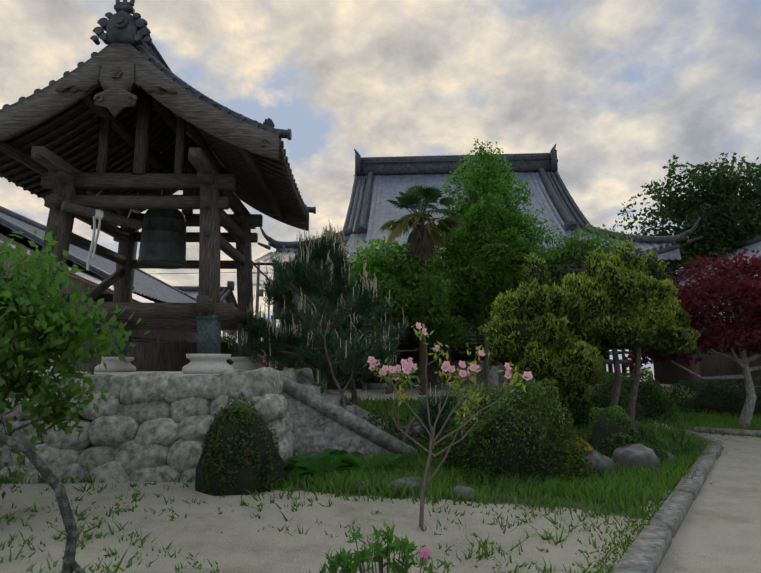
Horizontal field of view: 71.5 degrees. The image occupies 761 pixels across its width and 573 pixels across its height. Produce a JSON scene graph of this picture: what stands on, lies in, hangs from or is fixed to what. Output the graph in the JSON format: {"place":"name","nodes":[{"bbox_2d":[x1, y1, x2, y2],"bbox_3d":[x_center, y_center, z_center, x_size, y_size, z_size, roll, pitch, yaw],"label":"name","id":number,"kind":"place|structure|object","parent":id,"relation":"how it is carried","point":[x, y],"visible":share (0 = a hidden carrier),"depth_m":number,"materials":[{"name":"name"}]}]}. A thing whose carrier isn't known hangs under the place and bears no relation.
{"place":"outdoors","nodes":[
{"label":"outdoors","id":0,"kind":"place"},
{"bbox_2d":[2,294,236,341],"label":"neighbour house walls","id":1,"kind":"structure","parent":0,"point":[181,335],"depth_m":20.22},
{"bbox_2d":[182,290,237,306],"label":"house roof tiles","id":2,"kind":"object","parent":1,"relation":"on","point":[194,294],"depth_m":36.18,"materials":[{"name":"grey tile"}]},
{"bbox_2d":[253,262,365,366],"bbox_3d":[-2.439,1.597,20.494,5.250,4.982,0.794,0,-9,-1],"label":"annex gutter","id":3,"kind":"object","parent":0,"point":[258,263],"visible":0.19,"depth_m":20.52,"materials":[{"name":"metal"}]},
{"bbox_2d":[0,367,760,572],"bbox_3d":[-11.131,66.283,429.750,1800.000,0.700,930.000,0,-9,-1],"label":"ground","id":4,"kind":"structure","parent":0,"point":[719,530],"depth_m":5.36,"materials":[{"name":"beige sand"}]},
{"bbox_2d":[0,407,26,499],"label":"drooping tree","id":5,"kind":"object","parent":4,"relation":"on","point":[19,459],"depth_m":5.45,"materials":[{"name":"green plant"}]},
{"bbox_2d":[0,432,84,572],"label":"trunk","id":6,"kind":"object","parent":4,"relation":"on","point":[70,563],"visible":1,"depth_m":1.84,"materials":[{"name":"grey plant"}]},
{"bbox_2d":[0,230,149,450],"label":"tree","id":7,"kind":"object","parent":4,"relation":"on","point":[41,332],"depth_m":5.77,"materials":[{"name":"green plant"}]},
{"bbox_2d":[0,233,236,337],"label":"neighbour house plaster","id":8,"kind":"object","parent":4,"relation":"on","point":[68,289],"visible":0.07,"depth_m":17.16,"materials":[{"name":"white paint"}]},
{"bbox_2d":[0,212,196,302],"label":"roof tiles","id":9,"kind":"object","parent":8,"relation":"on","point":[145,285],"visible":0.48,"depth_m":23.09,"materials":[{"name":"grey tile"}]},
{"bbox_2d":[0,206,196,300],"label":"roof edge","id":10,"kind":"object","parent":8,"relation":"on","point":[8,212],"depth_m":16.94,"materials":[{"name":"tile"}]},
{"bbox_2d":[5,342,237,370],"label":"lean to walls","id":11,"kind":"structure","parent":4,"relation":"on","point":[159,356],"depth_m":14.79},
{"bbox_2d":[0,240,237,342],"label":"lean to roof tiles","id":12,"kind":"object","parent":11,"relation":"on","point":[96,280],"visible":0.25,"depth_m":15.42,"materials":[{"name":"grey tile"}]},
{"bbox_2d":[0,244,256,350],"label":"lean to gutter","id":13,"kind":"object","parent":12,"relation":"attached to","point":[86,282],"depth_m":14.37,"materials":[{"name":"grey metal"}]},
{"bbox_2d":[1,336,264,360],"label":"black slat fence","id":14,"kind":"object","parent":4,"relation":"on","point":[156,339],"depth_m":17.39,"materials":[{"name":"black wood"}]},
{"bbox_2d":[0,367,313,482],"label":"stone retaining wall","id":15,"kind":"structure","parent":4,"relation":"on","point":[147,427],"depth_m":7.80,"materials":[{"name":"grey stone"}]},
{"bbox_2d":[39,371,218,376],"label":"platform slab","id":16,"kind":"structure","parent":15,"relation":"on","point":[174,373],"depth_m":9.43,"materials":[{"name":"grey stone"}]},
{"bbox_2d":[15,354,264,373],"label":"tower stone bases","id":17,"kind":"object","parent":16,"relation":"on","point":[208,364],"visible":0.6,"depth_m":9.23,"materials":[{"name":"grey stone"}]},
{"bbox_2d":[38,90,253,353],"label":"wooden posts","id":18,"kind":"object","parent":15,"relation":"on","point":[209,263],"visible":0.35,"depth_m":9.95,"materials":[{"name":"brown wood"}]},
{"bbox_2d":[0,84,308,329],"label":"wooden beams","id":19,"kind":"structure","parent":18,"relation":"on","point":[170,316],"depth_m":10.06,"materials":[{"name":"brown wood"}]},
{"bbox_2d":[86,190,138,270],"bbox_3d":[-5.227,-1.103,10.135,0.393,1.754,1.144,-5,-10,29],"label":"rope","id":20,"kind":"object","parent":19,"relation":"hanging from","point":[99,213],"visible":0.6,"depth_m":9.76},
{"bbox_2d":[0,42,308,230],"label":"tower bargeboards","id":21,"kind":"object","parent":19,"relation":"on","point":[116,71],"visible":0.62,"depth_m":9.01,"materials":[{"name":"brown wood"}]},
{"bbox_2d":[0,44,308,214],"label":"roof tiles","id":22,"kind":"object","parent":21,"relation":"on","point":[168,72],"visible":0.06,"depth_m":9.12,"materials":[{"name":"grey tile"}]},
{"bbox_2d":[90,0,315,213],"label":"tower ridge ornaments","id":23,"kind":"object","parent":22,"relation":"on","point":[122,24],"visible":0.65,"depth_m":9.17},
{"bbox_2d":[137,209,186,268],"bbox_3d":[-4.563,-1.136,11.152,0.960,1.392,0.960,0,-9,-1],"label":"temple bell","id":24,"kind":"object","parent":19,"relation":"attached to","point":[163,240],"visible":0.83,"depth_m":10.79,"materials":[{"name":"grey metal"}]},
{"bbox_2d":[106,315,254,356],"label":"tower post sheaths","id":25,"kind":"object","parent":18,"relation":"attached to","point":[208,334],"visible":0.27,"depth_m":9.28,"materials":[{"name":"metal"}]},
{"bbox_2d":[155,262,270,314],"bbox_3d":[-14.837,2.880,40.273,70.142,9.600,10.264,6,-11,-36],"label":"utility pole","id":26,"kind":"object","parent":4,"relation":"on","point":[259,292],"visible":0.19,"depth_m":39.00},
{"bbox_2d":[195,391,283,495],"bbox_3d":[-1.948,2.203,7.274,1.255,1.500,1.061,0,-9,-1],"label":"shrub","id":27,"kind":"object","parent":4,"relation":"on","point":[245,477],"depth_m":6.94,"materials":[{"name":"green plant"}]},
{"bbox_2d":[257,354,278,370],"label":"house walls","id":28,"kind":"structure","parent":4,"relation":"on","point":[269,362],"depth_m":42.32,"materials":[{"name":"grey"}]},
{"bbox_2d":[271,315,362,389],"bbox_3d":[-2.502,3.081,23.686,3.800,3.000,6.070,0,-9,-1],"label":"dark annex","id":29,"kind":"object","parent":4,"relation":"on","point":[340,375],"visible":0.15,"depth_m":21.82,"materials":[{"name":"black wood"}]},
{"bbox_2d":[254,251,380,262],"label":"annex roof tiles","id":30,"kind":"object","parent":29,"relation":"on","point":[267,256],"visible":0.19,"depth_m":22.61,"materials":[{"name":"grey tile"}]},
{"bbox_2d":[221,229,412,404],"bbox_3d":[-1.595,0.958,12.199,4.669,4.945,4.425,0,-9,-1],"label":"pine","id":31,"kind":"object","parent":4,"relation":"on","point":[317,260],"depth_m":11.90,"materials":[{"name":"green plant"}]},
{"bbox_2d":[223,219,407,382],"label":"pine candles","id":32,"kind":"object","parent":31,"relation":"attached to","point":[327,235],"visible":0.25,"depth_m":11.93},
{"bbox_2d":[270,266,366,389],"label":"annex plank walls","id":33,"kind":"structure","parent":4,"relation":"on","point":[317,370],"depth_m":20.98,"materials":[{"name":"grey wood"}]},
{"bbox_2d":[269,367,417,460],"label":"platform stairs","id":34,"kind":"structure","parent":4,"relation":"on","point":[342,429],"depth_m":9.01,"materials":[{"name":"grey stone"}]},
{"bbox_2d":[280,448,413,478],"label":"ground cover plants","id":35,"kind":"object","parent":4,"relation":"on","point":[305,463],"visible":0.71,"depth_m":7.79,"materials":[{"name":"green plant"}]},
{"bbox_2d":[0,391,760,572],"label":"grass and weeds","id":36,"kind":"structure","parent":4,"relation":"on","point":[670,474],"depth_m":6.86,"materials":[{"name":"green plant"}]},
{"bbox_2d":[309,524,452,572],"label":"flowering plant","id":37,"kind":"object","parent":4,"relation":"on","point":[343,557],"depth_m":3.17,"materials":[{"name":"green plant"}]},
{"bbox_2d":[419,546,431,572],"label":"flower","id":38,"kind":"object","parent":37,"relation":"attached to","point":[426,551],"depth_m":2.89,"materials":[{"name":"pink plant"}]},
{"bbox_2d":[294,292,470,443],"bbox_3d":[-0.111,1.670,10.089,3.626,3.060,2.120,0,-9,-1],"label":"shrub","id":39,"kind":"object","parent":4,"relation":"on","point":[360,351],"depth_m":9.67,"materials":[{"name":"green plant"}]},
{"bbox_2d":[304,287,460,403],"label":"pine candles","id":40,"kind":"object","parent":39,"relation":"on","point":[346,357],"visible":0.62,"depth_m":9.58},
{"bbox_2d":[349,409,423,448],"bbox_3d":[-0.327,2.789,9.893,2.370,1.008,2.034,0,-9,-1],"label":"garden shrub","id":41,"kind":"object","parent":4,"relation":"on","point":[370,419],"visible":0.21,"depth_m":9.81,"materials":[{"name":"green plant"}]},
{"bbox_2d":[313,235,474,393],"bbox_3d":[0.469,0.910,19.131,6.171,5.976,3.193,0,-9,-1],"label":"tree","id":42,"kind":"object","parent":4,"relation":"on","point":[406,295],"depth_m":19.02,"materials":[{"name":"green plant"}]},
{"bbox_2d":[397,198,443,394],"bbox_3d":[1.486,0.260,19.099,1.774,7.275,1.503,0,-9,-1],"label":"palm","id":43,"kind":"object","parent":4,"relation":"on","point":[422,357],"depth_m":19.09,"materials":[{"name":"plant"}]},
{"bbox_2d":[380,184,460,251],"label":"palm fronds","id":44,"kind":"object","parent":43,"relation":"attached to","point":[410,198],"visible":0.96,"depth_m":19.35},
{"bbox_2d":[405,226,436,263],"bbox_3d":[1.477,-1.504,19.442,1.236,1.525,1.200,0,-9,-1],"label":"palm dead skirt","id":45,"kind":"object","parent":43,"relation":"attached to","point":[424,244],"visible":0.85,"depth_m":19.18,"materials":[{"name":"brown plant"}]},
{"bbox_2d":[364,322,532,526],"bbox_3d":[0.672,1.472,5.729,1.726,2.114,0.987,0,-9,-1],"label":"pink azalea","id":46,"kind":"object","parent":4,"relation":"on","point":[430,454],"depth_m":5.55,"materials":[{"name":"pink plant"}]},
{"bbox_2d":[276,243,679,385],"bbox_3d":[4.979,-0.947,32.859,20.436,13.750,23.167,0,-9,-1],"label":"hall timber","id":47,"kind":"object","parent":4,"relation":"on","point":[453,355],"visible":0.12,"depth_m":25.72,"materials":[{"name":"brown wood"}]},
{"bbox_2d":[369,317,483,343],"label":"hall doors","id":48,"kind":"structure","parent":47,"relation":"attached to","point":[405,334],"depth_m":27.06,"materials":[{"name":"brown wood"}]},
{"bbox_2d":[279,170,680,269],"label":"hall roof tiles","id":49,"kind":"object","parent":47,"relation":"on","point":[382,210],"visible":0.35,"depth_m":31.09,"materials":[{"name":"grey tile"}]},
{"bbox_2d":[258,144,702,268],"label":"hall ridges","id":50,"kind":"object","parent":49,"relation":"on","point":[540,163],"visible":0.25,"depth_m":34.09,"materials":[{"name":"grey tile"}]},
{"bbox_2d":[424,138,562,389],"bbox_3d":[4.476,-0.990,21.845,5.766,10.443,5.387,0,-9,-1],"label":"ginkgo tree","id":51,"kind":"object","parent":4,"relation":"on","point":[506,226],"depth_m":20.86,"materials":[{"name":"green plant"}]},
{"bbox_2d":[367,361,632,389],"bbox_3d":[5.000,5.139,31.139,16.684,1.400,20.996,0,-9,-1],"label":"hall stone base","id":52,"kind":"object","parent":4,"relation":"on","point":[432,368],"visible":0.15,"depth_m":24.18,"materials":[{"name":"grey stone"}]},
{"bbox_2d":[348,420,673,499],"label":"garden rocks","id":53,"kind":"object","parent":4,"relation":"on","point":[633,452],"visible":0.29,"depth_m":7.97,"materials":[{"name":"grey stone"}]},
{"bbox_2d":[440,371,596,487],"bbox_3d":[2.090,2.220,8.143,2.313,1.859,2.157,0,-9,-1],"label":"round shrub","id":54,"kind":"object","parent":4,"relation":"on","point":[568,449],"depth_m":7.64,"materials":[{"name":"green plant"}]},
{"bbox_2d":[477,252,605,416],"bbox_3d":[3.435,1.310,11.231,2.485,4.081,2.060,0,-9,-1],"label":"gold conifer","id":55,"kind":"object","parent":4,"relation":"on","point":[588,371],"depth_m":10.81,"materials":[{"name":"plant"}]},
{"bbox_2d":[527,224,646,289],"bbox_3d":[8.239,0.788,21.869,5.741,6.954,3.922,-4,-9,22],"label":"weeping tree","id":56,"kind":"object","parent":4,"relation":"on","point":[571,253],"depth_m":21.60,"materials":[{"name":"green plant"}]},
{"bbox_2d":[571,437,606,458],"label":"dried orange fern","id":57,"kind":"object","parent":4,"relation":"on","point":[589,448],"visible":0.17,"depth_m":8.17,"materials":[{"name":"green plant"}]},
{"bbox_2d":[548,372,650,429],"bbox_3d":[5.349,2.837,13.162,2.947,1.710,2.102,7,-11,-39],"label":"round shrub","id":58,"kind":"object","parent":4,"relation":"on","point":[623,398],"depth_m":12.63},
{"bbox_2d":[577,405,668,466],"bbox_3d":[4.062,2.627,9.058,1.381,1.173,1.700,0,-9,-1],"label":"round shrub","id":59,"kind":"object","parent":4,"relation":"on","point":[614,411],"depth_m":8.78,"materials":[{"name":"green plant"}]},
{"bbox_2d":[561,238,701,419],"bbox_3d":[5.324,1.166,11.870,3.496,4.524,2.523,0,-9,-1],"label":"gold conifer","id":60,"kind":"object","parent":4,"relation":"on","point":[667,313],"depth_m":11.48,"materials":[{"name":"plant"}]},
{"bbox_2d":[593,367,676,423],"bbox_3d":[6.838,3.031,14.682,2.713,1.568,2.385,0,-9,-1],"label":"round shrub","id":61,"kind":"object","parent":4,"relation":"on","point":[666,400],"depth_m":14.19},
{"bbox_2d":[656,434,701,459],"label":"strap leaf plants","id":62,"kind":"object","parent":4,"relation":"on","point":[665,445],"visible":0.31,"depth_m":9.40,"materials":[{"name":"green plant"}]},
{"bbox_2d":[610,426,760,572],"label":"path curb stones","id":63,"kind":"object","parent":4,"relation":"on","point":[646,551],"visible":0.73,"depth_m":5.41,"materials":[{"name":"grey stone"}]},
{"bbox_2d":[612,152,760,287],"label":"tree","id":64,"kind":"object","parent":4,"relation":"on","point":[719,205],"depth_m":34.11,"materials":[{"name":"green plant"}]},
{"bbox_2d":[621,248,760,426],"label":"maple","id":65,"kind":"object","parent":4,"relation":"on","point":[705,293],"depth_m":12.68,"materials":[{"name":"red plant"}]},
{"bbox_2d":[660,373,760,419],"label":"shrub under maple","id":66,"kind":"object","parent":4,"relation":"on","point":[729,383],"depth_m":14.60,"materials":[{"name":"green plant"}]},
{"bbox_2d":[670,236,760,278],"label":"roof","id":67,"kind":"structure","parent":4,"relation":"on","point":[753,241],"depth_m":31.74,"materials":[{"name":"grey tile"}]},
{"bbox_3d":[-13.826,4.363,35.874,6.000,5.350,4.800,0,-9,-1],"label":"house","id":68,"kind":"object","parent":4,"relation":"on","visible":0},
{"bbox_2d":[173,281,237,307],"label":"house roof","id":69,"kind":"structure","parent":68,"relation":"on","point":[228,288],"depth_m":36.40,"materials":[{"name":"grey tile"}]},
{"bbox_2d":[0,0,760,366],"label":"sky","id":70,"kind":"structure","parent":0,"point":[620,88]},
{"bbox_2d":[653,310,737,385],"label":"side hall porch walls","id":71,"kind":"structure","parent":0,"point":[712,364],"depth_m":26.09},
{"bbox_2d":[687,312,718,390],"bbox_3d":[12.147,2.333,20.594,2.858,3.404,2.888,0,-9,-1],"label":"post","id":72,"kind":"object","parent":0,"point":[693,367],"depth_m":20.41,"materials":[{"name":"brown wood"}]},
{"bbox_2d":[675,278,731,295],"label":"hall porch ridge","id":73,"kind":"structure","parent":0,"point":[689,288],"depth_m":29.65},
{"bbox_2d":[675,241,760,285],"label":"hall roof tiles","id":74,"kind":"object","parent":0,"point":[755,247],"visible":0.27,"depth_m":30.34,"materials":[{"name":"grey tile"}]},
{"bbox_2d":[731,280,760,385],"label":"hall walls","id":75,"kind":"structure","parent":0,"point":[755,373],"depth_m":25.19,"materials":[{"name":"brown wood"}]}
]}

